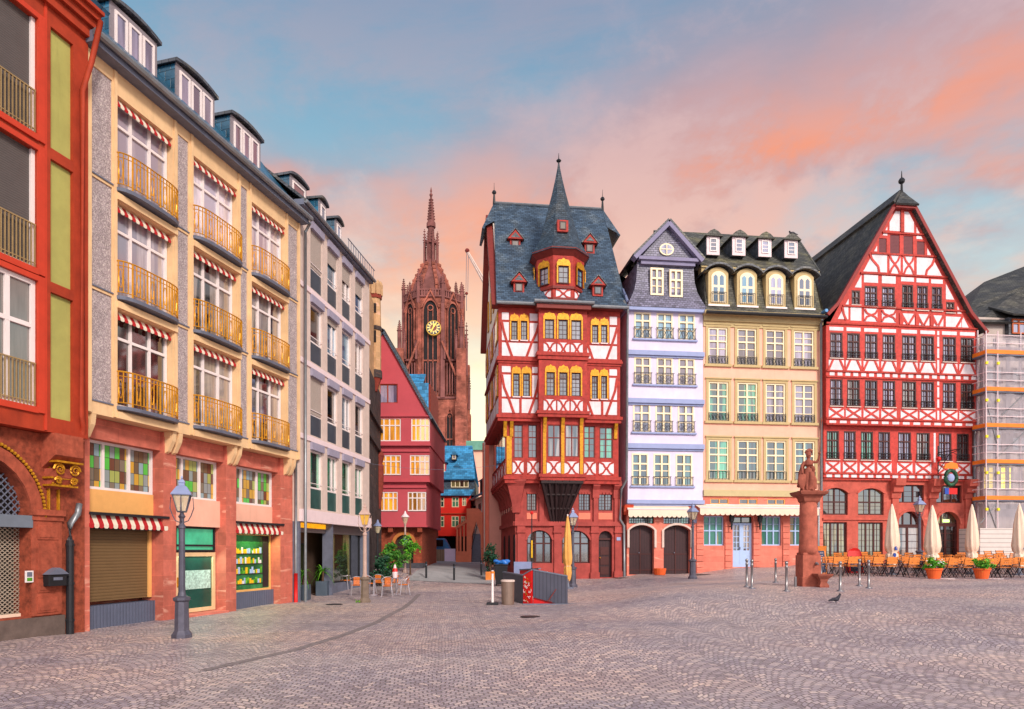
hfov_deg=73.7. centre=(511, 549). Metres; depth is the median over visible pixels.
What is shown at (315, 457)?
window
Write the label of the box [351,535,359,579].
shop window
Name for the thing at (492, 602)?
plastic post
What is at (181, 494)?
street lamp
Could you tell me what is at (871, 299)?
window
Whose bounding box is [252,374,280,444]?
window
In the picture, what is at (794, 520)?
window
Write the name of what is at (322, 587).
potted palm
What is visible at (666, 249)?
oval window
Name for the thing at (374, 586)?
cafe table
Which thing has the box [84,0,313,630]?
apartment house
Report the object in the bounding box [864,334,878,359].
window
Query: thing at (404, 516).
street lamp
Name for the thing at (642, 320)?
window
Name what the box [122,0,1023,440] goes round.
sky
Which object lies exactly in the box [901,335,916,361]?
window
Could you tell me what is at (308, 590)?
potted palm
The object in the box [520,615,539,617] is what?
manhole cover
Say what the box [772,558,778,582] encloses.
bollard
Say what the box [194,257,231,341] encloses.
window
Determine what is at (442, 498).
window
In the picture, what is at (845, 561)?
folding chair
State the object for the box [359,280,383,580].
stone house
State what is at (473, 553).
stair portal
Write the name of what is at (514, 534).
side window
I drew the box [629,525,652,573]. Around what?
garage door
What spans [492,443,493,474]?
side window
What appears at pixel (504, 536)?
side window
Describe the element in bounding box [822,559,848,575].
terrace table
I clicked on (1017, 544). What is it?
closed parasol
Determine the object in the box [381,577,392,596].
cafe chair
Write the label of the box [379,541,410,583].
potted tree
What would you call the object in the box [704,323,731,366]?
window
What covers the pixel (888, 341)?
window
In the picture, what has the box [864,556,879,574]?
folding chair
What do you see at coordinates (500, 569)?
wheeled bin
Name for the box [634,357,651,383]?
window
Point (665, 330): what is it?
window
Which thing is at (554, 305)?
half timbered house
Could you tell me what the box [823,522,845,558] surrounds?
window
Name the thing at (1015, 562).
folding chair
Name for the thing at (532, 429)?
window
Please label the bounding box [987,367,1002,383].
window
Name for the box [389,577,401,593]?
cafe table
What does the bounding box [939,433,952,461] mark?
window
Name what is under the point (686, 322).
window
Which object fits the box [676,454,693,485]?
window
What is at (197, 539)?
window
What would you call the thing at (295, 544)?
downpipe
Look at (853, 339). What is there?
window
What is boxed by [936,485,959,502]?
window
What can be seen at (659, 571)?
clay tub
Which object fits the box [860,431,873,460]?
window
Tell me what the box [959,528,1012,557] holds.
hoarding
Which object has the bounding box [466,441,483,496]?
distant house
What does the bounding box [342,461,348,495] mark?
window
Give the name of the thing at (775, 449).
window
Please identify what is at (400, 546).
door
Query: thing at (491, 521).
pink house
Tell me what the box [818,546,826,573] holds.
menu board
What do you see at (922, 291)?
window
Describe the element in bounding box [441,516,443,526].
window
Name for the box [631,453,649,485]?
window
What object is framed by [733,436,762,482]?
window
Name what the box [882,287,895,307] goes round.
window
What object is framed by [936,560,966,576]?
terrace table
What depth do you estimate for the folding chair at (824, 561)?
30.99 m
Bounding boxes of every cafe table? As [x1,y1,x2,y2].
[369,578,381,594]
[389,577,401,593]
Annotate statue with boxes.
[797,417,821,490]
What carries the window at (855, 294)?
in the gabled timber house at (902, 323)
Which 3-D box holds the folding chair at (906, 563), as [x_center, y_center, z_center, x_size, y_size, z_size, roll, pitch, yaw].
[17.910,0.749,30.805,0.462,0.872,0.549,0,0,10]
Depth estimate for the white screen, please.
56.80 m
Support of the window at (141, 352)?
in the apartment house at (198, 215)
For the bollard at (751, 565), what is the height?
1.100 m
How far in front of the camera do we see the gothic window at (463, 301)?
183.66 m
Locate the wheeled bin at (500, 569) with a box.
[494,564,507,585]
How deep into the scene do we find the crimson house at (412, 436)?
42.94 m
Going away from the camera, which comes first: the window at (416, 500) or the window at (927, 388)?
the window at (927, 388)
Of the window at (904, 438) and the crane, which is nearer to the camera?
the window at (904, 438)
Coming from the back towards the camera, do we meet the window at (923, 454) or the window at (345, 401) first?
the window at (923, 454)
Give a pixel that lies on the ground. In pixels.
(722, 639)
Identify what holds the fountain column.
on the ground
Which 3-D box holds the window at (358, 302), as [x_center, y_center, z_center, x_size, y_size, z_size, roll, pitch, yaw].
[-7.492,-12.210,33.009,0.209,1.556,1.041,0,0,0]
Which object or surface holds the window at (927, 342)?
in the gabled timber house at (902, 323)
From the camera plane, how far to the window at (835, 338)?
39.20 m
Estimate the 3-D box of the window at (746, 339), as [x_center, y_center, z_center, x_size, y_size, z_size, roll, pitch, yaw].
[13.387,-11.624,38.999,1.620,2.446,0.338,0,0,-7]
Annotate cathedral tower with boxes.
[396,188,470,445]
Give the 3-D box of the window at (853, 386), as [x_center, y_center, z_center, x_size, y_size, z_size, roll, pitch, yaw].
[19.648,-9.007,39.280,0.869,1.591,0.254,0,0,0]
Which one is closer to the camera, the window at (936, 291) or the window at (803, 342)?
the window at (803, 342)
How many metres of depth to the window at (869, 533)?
39.97 m
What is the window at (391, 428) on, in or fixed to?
in the crimson house at (412, 436)
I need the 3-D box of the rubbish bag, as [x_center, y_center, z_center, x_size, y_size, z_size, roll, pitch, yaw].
[-0.504,0.591,33.434,0.836,0.285,0.426,0,0,0]
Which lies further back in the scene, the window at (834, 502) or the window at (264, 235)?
the window at (834, 502)
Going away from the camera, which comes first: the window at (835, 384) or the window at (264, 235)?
the window at (264, 235)
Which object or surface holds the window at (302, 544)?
in the office house at (340, 278)
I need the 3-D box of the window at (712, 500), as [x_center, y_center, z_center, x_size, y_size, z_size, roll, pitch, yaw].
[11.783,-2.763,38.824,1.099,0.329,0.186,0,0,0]
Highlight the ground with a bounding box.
[0,561,1023,708]
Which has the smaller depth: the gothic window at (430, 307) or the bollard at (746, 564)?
the bollard at (746, 564)
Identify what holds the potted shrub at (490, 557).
on the ground
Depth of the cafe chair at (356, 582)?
29.41 m
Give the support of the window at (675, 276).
in the lilac house at (662, 490)
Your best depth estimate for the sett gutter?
15.36 m
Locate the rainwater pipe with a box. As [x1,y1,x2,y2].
[67,503,82,539]
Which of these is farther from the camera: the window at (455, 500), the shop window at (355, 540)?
the window at (455, 500)
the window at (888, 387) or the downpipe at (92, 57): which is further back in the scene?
the window at (888, 387)
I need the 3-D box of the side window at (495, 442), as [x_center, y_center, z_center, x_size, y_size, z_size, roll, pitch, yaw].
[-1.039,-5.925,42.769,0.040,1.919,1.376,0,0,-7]
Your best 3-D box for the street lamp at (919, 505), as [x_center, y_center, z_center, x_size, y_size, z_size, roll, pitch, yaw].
[21.194,-0.838,35.500,0.532,3.949,0.532,0,0,-5]
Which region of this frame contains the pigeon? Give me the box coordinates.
[828,593,840,602]
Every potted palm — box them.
[301,569,311,599]
[311,565,334,595]
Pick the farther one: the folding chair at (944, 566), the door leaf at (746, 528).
the door leaf at (746, 528)
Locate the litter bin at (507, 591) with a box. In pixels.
[501,579,514,604]
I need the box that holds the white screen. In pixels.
[445,549,454,560]
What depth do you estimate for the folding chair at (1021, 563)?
29.37 m
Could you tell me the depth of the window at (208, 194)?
22.00 m
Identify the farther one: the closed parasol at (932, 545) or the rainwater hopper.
the rainwater hopper
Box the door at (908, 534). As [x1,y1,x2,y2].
[899,526,917,563]
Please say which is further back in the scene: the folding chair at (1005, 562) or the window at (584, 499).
the window at (584, 499)
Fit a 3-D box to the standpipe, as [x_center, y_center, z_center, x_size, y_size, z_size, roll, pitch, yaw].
[-10.847,0.980,16.752,0.200,2.440,0.190,0,0,0]
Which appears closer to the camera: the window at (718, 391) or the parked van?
the window at (718, 391)
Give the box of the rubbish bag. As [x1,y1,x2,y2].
[493,559,509,563]
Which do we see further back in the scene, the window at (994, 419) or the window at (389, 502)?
the window at (389, 502)
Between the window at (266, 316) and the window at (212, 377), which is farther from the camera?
the window at (266, 316)
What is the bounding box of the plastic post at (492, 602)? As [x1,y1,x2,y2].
[486,570,497,604]
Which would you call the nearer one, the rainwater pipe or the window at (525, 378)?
the rainwater pipe
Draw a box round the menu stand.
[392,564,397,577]
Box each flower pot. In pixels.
[921,556,954,578]
[970,558,1002,578]
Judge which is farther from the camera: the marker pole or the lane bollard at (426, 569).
the lane bollard at (426, 569)
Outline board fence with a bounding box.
[436,549,443,560]
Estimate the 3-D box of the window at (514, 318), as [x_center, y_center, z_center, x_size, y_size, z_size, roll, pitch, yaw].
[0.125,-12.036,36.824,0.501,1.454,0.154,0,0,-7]
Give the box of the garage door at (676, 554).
[664,525,688,573]
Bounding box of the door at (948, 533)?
[938,524,956,561]
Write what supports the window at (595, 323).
in the half timbered house at (554, 305)
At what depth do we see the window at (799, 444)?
39.38 m
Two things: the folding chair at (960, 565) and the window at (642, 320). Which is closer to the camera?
the folding chair at (960, 565)
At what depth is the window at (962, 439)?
40.43 m
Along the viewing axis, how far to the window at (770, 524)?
39.31 m
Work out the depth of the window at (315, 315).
28.32 m
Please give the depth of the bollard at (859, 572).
25.16 m
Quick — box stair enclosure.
[503,562,575,604]
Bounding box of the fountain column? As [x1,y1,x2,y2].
[789,491,832,587]
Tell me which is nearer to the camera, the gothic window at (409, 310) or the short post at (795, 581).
the short post at (795, 581)
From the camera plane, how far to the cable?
36.21 m
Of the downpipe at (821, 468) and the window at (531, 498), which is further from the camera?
the downpipe at (821, 468)
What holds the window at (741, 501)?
in the peach house at (763, 315)
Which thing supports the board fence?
on the ground
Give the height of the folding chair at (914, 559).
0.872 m
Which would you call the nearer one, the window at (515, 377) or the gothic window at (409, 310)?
the window at (515, 377)
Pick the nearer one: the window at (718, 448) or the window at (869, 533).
the window at (718, 448)
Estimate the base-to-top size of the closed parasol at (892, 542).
3.413 m
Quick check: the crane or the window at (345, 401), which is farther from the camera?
the crane
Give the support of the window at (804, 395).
in the peach house at (763, 315)
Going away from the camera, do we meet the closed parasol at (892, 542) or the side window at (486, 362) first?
the closed parasol at (892, 542)
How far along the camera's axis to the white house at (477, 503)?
65.11 m
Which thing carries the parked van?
on the ground
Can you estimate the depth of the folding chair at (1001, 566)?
30.79 m
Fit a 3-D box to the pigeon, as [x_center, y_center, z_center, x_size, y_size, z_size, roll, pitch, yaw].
[8.896,1.328,18.800,0.367,0.273,0.113,0,0,0]
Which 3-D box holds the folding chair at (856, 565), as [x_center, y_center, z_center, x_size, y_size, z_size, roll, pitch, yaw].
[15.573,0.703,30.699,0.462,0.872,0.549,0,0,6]
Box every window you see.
[0,267,34,405]
[90,440,152,494]
[118,107,166,211]
[118,213,166,312]
[118,320,166,415]
[176,455,215,500]
[176,526,214,551]
[194,166,231,253]
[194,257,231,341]
[194,350,231,431]
[236,466,271,506]
[236,534,270,591]
[252,210,280,284]
[252,291,280,363]
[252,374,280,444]
[301,543,303,583]
[310,303,320,348]
[310,450,320,489]
[327,263,335,291]
[327,323,335,358]
[327,387,335,425]
[327,456,335,493]
[333,534,350,581]
[342,280,348,304]
[342,330,348,367]
[342,396,348,431]
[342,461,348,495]
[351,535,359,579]
[355,294,361,316]
[355,341,361,377]
[355,403,361,437]
[355,469,361,498]
[380,384,397,402]
[381,419,400,440]
[381,492,397,510]
[383,455,400,474]
[404,292,415,373]
[408,492,425,510]
[410,455,428,474]
[411,419,429,440]
[421,288,439,390]
[441,497,443,506]
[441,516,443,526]
[445,292,459,393]
[446,407,453,445]
[451,480,468,486]
[452,497,458,506]
[452,516,458,526]
[462,498,465,505]
[463,301,464,347]
[485,349,487,377]
[485,394,487,422]
[490,332,492,363]
[490,381,492,412]
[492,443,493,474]
[494,438,496,471]
[495,312,497,346]
[495,365,497,400]
[497,434,498,468]
[499,429,501,465]
[502,427,504,461]
[503,536,504,559]
[508,536,509,564]
[510,313,518,339]
[512,366,520,396]
[513,534,514,565]
[514,425,522,457]
[519,313,528,339]
[521,365,530,395]
[527,494,535,510]
[527,530,550,562]
[528,425,536,457]
[562,531,588,562]
[579,494,589,510]
[584,426,594,457]
[590,369,598,398]
[591,317,599,342]
[598,495,611,510]
[599,427,612,458]
[600,317,608,342]
[600,369,608,398]
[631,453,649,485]
[633,405,651,431]
[634,312,651,337]
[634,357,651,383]
[650,267,663,295]
[653,453,671,485]
[655,405,673,431]
[656,313,674,338]
[656,358,674,384]
[659,243,673,255]
[669,269,682,296]
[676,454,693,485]
[677,406,695,432]
[678,314,696,339]
[678,358,696,384]
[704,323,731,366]
[704,516,722,545]
[705,377,732,423]
[705,435,732,481]
[710,498,728,503]
[733,324,760,367]
[733,378,761,423]
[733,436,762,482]
[733,517,750,522]
[739,499,756,504]
[762,325,788,368]
[762,379,789,424]
[762,437,790,482]
[762,516,779,545]
[767,499,784,504]
[790,326,818,369]
[790,380,818,425]
[790,516,798,545]
[791,437,819,482]
[823,488,846,514]
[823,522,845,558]
[826,431,839,459]
[829,332,843,358]
[829,379,843,406]
[843,431,856,460]
[846,333,860,359]
[846,379,860,406]
[851,290,859,304]
[858,488,881,514]
[858,522,881,558]
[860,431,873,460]
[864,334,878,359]
[864,380,878,407]
[865,286,877,306]
[878,432,891,460]
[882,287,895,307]
[882,334,896,360]
[882,381,896,407]
[897,432,911,460]
[899,485,922,502]
[901,285,913,310]
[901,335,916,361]
[901,381,917,408]
[916,286,928,310]
[916,433,930,461]
[920,336,935,361]
[920,382,935,408]
[931,287,942,311]
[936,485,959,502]
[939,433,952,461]
[942,337,957,362]
[942,382,957,409]
[946,302,955,313]
[956,434,969,461]
[960,337,974,363]
[960,383,974,409]
[984,467,992,489]
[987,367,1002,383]
[987,412,1002,421]
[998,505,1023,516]
[1001,467,1011,489]
[1011,368,1023,383]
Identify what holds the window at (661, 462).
in the lilac house at (662, 490)
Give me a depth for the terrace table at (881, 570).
30.12 m
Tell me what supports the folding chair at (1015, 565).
on the ground
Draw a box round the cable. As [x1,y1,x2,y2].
[375,464,495,469]
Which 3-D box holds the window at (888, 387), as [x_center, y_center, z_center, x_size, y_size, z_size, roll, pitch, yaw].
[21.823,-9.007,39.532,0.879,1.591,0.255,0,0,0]
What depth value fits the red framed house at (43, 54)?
15.94 m
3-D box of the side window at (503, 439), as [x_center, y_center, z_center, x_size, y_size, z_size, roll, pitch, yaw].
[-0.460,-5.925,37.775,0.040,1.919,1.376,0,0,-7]
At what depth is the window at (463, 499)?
66.03 m
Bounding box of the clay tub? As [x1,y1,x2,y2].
[653,568,665,574]
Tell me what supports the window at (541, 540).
in the half timbered house at (554, 305)
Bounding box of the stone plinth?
[388,563,424,567]
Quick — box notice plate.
[25,571,32,582]
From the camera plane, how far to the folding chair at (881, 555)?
34.24 m
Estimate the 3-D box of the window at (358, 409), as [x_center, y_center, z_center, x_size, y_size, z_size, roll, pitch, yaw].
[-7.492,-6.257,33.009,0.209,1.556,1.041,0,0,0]
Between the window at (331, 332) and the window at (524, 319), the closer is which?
the window at (331, 332)
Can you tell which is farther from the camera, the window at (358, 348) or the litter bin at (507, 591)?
the window at (358, 348)
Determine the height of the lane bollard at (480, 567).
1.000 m
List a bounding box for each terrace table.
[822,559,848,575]
[861,559,887,575]
[896,560,925,576]
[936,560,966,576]
[967,560,1003,577]
[1003,560,1023,576]
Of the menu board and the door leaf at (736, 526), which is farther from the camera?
the door leaf at (736, 526)
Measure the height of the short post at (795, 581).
0.480 m
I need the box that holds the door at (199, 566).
[176,552,214,612]
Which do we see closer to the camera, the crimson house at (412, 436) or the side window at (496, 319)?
the side window at (496, 319)
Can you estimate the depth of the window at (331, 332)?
29.87 m
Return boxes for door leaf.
[733,523,740,566]
[739,523,751,566]
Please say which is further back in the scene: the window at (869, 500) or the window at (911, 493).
the window at (911, 493)
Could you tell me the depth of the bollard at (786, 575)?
22.66 m
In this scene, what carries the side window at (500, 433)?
in the half timbered house at (554, 305)
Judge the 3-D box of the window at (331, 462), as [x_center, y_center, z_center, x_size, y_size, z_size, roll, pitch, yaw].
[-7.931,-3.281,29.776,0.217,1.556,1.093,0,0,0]
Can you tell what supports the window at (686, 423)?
in the lilac house at (662, 490)
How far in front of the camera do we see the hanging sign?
39.27 m
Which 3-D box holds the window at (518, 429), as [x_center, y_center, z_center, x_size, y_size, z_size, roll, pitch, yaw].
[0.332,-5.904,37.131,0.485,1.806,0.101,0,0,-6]
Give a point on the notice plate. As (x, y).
(28, 576)
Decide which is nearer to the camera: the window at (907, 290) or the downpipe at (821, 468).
the downpipe at (821, 468)
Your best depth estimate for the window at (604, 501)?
38.11 m
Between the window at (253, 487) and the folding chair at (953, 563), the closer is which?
the window at (253, 487)
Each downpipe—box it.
[79,19,102,434]
[294,462,297,601]
[304,222,310,601]
[619,300,628,576]
[817,319,823,545]
[973,330,976,514]
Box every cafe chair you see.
[350,576,360,594]
[373,574,384,591]
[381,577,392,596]
[396,575,409,594]
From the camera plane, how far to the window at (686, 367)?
38.58 m
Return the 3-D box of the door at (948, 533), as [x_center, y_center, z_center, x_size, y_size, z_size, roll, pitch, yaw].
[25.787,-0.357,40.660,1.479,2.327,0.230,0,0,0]
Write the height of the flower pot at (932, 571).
0.952 m
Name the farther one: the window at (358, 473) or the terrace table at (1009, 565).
the window at (358, 473)
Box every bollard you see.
[425,561,426,577]
[453,564,454,579]
[480,560,481,574]
[743,559,749,586]
[749,559,755,588]
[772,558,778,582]
[783,561,789,590]
[837,561,843,591]
[856,559,862,585]
[866,560,871,587]
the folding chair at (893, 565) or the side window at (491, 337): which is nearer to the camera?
the folding chair at (893, 565)
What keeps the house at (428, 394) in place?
on the ground
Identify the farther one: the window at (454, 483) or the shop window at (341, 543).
the window at (454, 483)
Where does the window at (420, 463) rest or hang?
in the crimson house at (412, 436)
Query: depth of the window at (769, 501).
39.21 m
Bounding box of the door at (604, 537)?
[599,531,610,576]
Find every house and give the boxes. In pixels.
[0,0,109,640]
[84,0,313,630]
[263,165,375,601]
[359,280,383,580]
[380,328,446,564]
[409,374,437,537]
[438,446,478,558]
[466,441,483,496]
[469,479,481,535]
[479,153,628,578]
[482,442,500,566]
[619,218,705,575]
[653,229,827,572]
[812,171,988,563]
[965,267,1023,527]
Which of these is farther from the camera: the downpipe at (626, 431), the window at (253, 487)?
the downpipe at (626, 431)
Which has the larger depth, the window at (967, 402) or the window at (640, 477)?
the window at (967, 402)
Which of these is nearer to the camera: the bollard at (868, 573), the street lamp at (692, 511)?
the bollard at (868, 573)
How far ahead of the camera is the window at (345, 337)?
31.60 m
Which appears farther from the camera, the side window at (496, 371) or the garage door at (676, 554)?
the garage door at (676, 554)
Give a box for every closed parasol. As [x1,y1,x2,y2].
[563,514,573,588]
[884,504,899,574]
[923,505,941,575]
[965,504,979,573]
[1011,503,1023,574]
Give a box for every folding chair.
[822,557,827,573]
[828,557,843,575]
[829,557,843,576]
[837,556,850,574]
[842,556,858,576]
[851,556,865,574]
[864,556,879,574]
[869,556,882,573]
[870,557,883,575]
[873,554,885,570]
[881,557,897,576]
[888,559,901,575]
[901,557,915,575]
[903,557,918,574]
[903,558,919,577]
[936,557,953,576]
[941,558,958,577]
[953,557,968,575]
[955,558,973,577]
[960,557,976,576]
[988,558,997,577]
[993,557,1010,575]
[994,558,1012,577]
[998,555,1014,571]
[1005,557,1023,574]
[1007,557,1023,575]
[1013,558,1023,577]
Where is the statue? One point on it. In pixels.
(807, 480)
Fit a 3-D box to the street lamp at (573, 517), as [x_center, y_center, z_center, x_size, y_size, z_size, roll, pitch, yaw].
[2.983,-0.049,33.500,0.543,4.030,0.543,0,0,-10]
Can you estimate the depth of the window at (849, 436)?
39.62 m
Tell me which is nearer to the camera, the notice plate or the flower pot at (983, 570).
the notice plate
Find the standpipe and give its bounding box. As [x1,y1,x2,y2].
[65,540,74,633]
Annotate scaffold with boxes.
[972,330,1023,527]
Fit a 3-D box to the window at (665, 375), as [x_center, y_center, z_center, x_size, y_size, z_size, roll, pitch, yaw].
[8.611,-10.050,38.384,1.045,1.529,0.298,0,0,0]
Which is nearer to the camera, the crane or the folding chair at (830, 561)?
the folding chair at (830, 561)
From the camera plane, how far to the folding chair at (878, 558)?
29.22 m
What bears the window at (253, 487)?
in the apartment house at (198, 215)
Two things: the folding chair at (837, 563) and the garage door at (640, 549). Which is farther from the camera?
the garage door at (640, 549)
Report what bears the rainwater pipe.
attached to the standpipe
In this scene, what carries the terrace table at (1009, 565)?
on the ground
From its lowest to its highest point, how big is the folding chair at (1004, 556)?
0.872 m
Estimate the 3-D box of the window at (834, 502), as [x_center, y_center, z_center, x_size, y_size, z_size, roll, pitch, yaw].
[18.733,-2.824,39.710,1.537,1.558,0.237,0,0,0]
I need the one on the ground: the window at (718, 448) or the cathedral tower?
the cathedral tower
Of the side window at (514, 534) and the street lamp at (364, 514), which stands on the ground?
the street lamp at (364, 514)
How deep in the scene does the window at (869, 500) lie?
39.97 m
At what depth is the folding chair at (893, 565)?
31.03 m
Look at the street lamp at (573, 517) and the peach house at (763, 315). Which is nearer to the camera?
the street lamp at (573, 517)
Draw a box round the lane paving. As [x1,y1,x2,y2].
[409,559,491,583]
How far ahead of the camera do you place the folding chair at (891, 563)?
29.14 m
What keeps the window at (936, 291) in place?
in the gabled timber house at (902, 323)
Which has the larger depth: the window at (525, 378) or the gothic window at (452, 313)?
the gothic window at (452, 313)
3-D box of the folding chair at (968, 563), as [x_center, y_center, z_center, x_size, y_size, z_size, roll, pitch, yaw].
[19.547,0.771,29.476,0.462,0.872,0.549,0,0,-10]
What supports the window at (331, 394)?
in the office house at (340, 278)
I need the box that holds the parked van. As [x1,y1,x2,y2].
[436,538,450,559]
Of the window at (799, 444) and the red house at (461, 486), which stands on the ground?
the red house at (461, 486)
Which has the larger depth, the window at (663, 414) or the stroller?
the window at (663, 414)
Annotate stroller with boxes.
[845,548,863,572]
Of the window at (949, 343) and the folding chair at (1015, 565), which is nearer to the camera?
the folding chair at (1015, 565)
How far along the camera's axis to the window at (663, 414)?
38.42 m
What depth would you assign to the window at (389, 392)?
42.81 m
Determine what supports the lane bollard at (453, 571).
on the lane paving
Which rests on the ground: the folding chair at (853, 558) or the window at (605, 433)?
the folding chair at (853, 558)
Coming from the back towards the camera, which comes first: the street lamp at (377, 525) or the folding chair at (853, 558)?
the street lamp at (377, 525)
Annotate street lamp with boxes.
[169,476,193,638]
[358,503,371,602]
[373,520,381,583]
[401,511,408,572]
[568,508,577,586]
[687,503,698,578]
[913,496,925,568]
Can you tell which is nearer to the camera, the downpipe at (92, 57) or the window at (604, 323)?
the downpipe at (92, 57)
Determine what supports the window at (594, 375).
in the half timbered house at (554, 305)
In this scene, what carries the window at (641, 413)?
in the lilac house at (662, 490)
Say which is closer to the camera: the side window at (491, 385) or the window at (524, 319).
the window at (524, 319)
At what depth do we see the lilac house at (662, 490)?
38.38 m
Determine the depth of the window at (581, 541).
38.04 m
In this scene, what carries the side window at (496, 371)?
in the half timbered house at (554, 305)
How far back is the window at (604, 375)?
37.37 m
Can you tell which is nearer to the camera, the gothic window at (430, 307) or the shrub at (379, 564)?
the shrub at (379, 564)
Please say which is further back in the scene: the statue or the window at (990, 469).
the window at (990, 469)
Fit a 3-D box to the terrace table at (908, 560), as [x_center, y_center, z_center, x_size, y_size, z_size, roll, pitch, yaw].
[17.619,0.812,30.204,1.200,0.755,0.658,0,0,-1]
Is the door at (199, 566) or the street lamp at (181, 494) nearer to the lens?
the street lamp at (181, 494)
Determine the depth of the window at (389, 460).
42.94 m
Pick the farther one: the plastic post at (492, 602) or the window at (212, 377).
the plastic post at (492, 602)
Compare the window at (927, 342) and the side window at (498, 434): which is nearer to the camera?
the window at (927, 342)
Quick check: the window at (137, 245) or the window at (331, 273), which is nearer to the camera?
the window at (137, 245)
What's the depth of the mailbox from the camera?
16.25 m
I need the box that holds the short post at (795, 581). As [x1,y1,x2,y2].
[794,576,796,586]
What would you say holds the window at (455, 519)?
in the red house at (461, 486)
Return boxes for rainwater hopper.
[622,289,628,301]
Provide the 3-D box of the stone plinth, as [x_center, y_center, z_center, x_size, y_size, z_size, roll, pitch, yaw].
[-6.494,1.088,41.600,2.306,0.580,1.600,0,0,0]
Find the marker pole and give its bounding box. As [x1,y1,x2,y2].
[530,511,533,568]
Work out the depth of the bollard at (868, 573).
23.97 m
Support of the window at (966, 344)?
in the gabled timber house at (902, 323)
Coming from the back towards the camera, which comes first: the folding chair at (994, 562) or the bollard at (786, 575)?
the folding chair at (994, 562)
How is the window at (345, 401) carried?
in the office house at (340, 278)
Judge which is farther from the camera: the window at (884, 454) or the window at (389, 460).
the window at (389, 460)
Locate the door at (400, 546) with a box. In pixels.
[396,535,412,562]
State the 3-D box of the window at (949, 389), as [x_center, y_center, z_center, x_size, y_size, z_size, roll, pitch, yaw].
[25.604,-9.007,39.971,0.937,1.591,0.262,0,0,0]
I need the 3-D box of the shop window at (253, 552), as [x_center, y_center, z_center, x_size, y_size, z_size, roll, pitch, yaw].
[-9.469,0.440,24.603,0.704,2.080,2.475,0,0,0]
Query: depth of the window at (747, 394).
38.98 m
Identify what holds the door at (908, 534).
in the gabled timber house at (902, 323)
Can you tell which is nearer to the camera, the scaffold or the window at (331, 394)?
the window at (331, 394)
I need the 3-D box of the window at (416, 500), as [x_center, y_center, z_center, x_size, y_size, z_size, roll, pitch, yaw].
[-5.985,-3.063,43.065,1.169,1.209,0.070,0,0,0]
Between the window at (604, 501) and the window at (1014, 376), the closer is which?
the window at (604, 501)
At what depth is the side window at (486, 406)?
43.98 m
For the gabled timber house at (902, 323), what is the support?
on the ground
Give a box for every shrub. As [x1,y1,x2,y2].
[369,554,391,585]
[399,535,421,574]
[481,543,499,579]
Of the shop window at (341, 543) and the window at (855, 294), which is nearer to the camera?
the shop window at (341, 543)
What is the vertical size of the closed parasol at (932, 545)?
3.313 m
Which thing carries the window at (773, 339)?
in the peach house at (763, 315)
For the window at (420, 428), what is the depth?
42.79 m
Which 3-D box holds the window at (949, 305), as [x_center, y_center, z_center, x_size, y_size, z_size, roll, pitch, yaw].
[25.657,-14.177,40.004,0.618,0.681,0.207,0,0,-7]
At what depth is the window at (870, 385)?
39.45 m
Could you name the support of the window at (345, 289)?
in the office house at (340, 278)
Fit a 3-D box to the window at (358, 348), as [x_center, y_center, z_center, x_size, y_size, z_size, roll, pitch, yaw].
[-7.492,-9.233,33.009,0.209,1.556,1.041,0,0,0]
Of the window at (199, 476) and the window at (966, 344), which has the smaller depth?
the window at (199, 476)
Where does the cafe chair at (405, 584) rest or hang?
on the ground
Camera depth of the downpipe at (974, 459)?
40.29 m
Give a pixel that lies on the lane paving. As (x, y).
(442, 571)
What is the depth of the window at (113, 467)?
19.07 m
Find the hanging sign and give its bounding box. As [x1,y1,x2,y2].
[938,446,963,493]
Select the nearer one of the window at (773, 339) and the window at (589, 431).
the window at (589, 431)
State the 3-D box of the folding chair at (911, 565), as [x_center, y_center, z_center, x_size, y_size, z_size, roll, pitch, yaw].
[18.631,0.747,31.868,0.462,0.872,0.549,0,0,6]
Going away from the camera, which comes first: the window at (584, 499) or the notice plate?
the notice plate
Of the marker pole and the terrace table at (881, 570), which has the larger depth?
the terrace table at (881, 570)
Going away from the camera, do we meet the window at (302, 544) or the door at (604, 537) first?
the window at (302, 544)
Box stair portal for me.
[456,508,481,561]
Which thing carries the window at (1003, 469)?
in the slate roofed house at (996, 304)
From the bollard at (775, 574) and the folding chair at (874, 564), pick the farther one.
the folding chair at (874, 564)
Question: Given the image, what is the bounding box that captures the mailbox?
[42,568,68,585]
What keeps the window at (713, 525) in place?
in the peach house at (763, 315)
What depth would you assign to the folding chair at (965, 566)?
30.80 m
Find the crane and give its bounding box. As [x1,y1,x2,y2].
[465,248,482,310]
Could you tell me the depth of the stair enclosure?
25.73 m
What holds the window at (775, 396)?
in the peach house at (763, 315)
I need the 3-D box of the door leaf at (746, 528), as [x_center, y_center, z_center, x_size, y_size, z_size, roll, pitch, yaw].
[13.370,-0.283,39.181,0.730,2.509,0.177,0,0,-11]
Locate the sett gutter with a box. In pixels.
[200,594,420,670]
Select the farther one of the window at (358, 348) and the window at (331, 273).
the window at (358, 348)

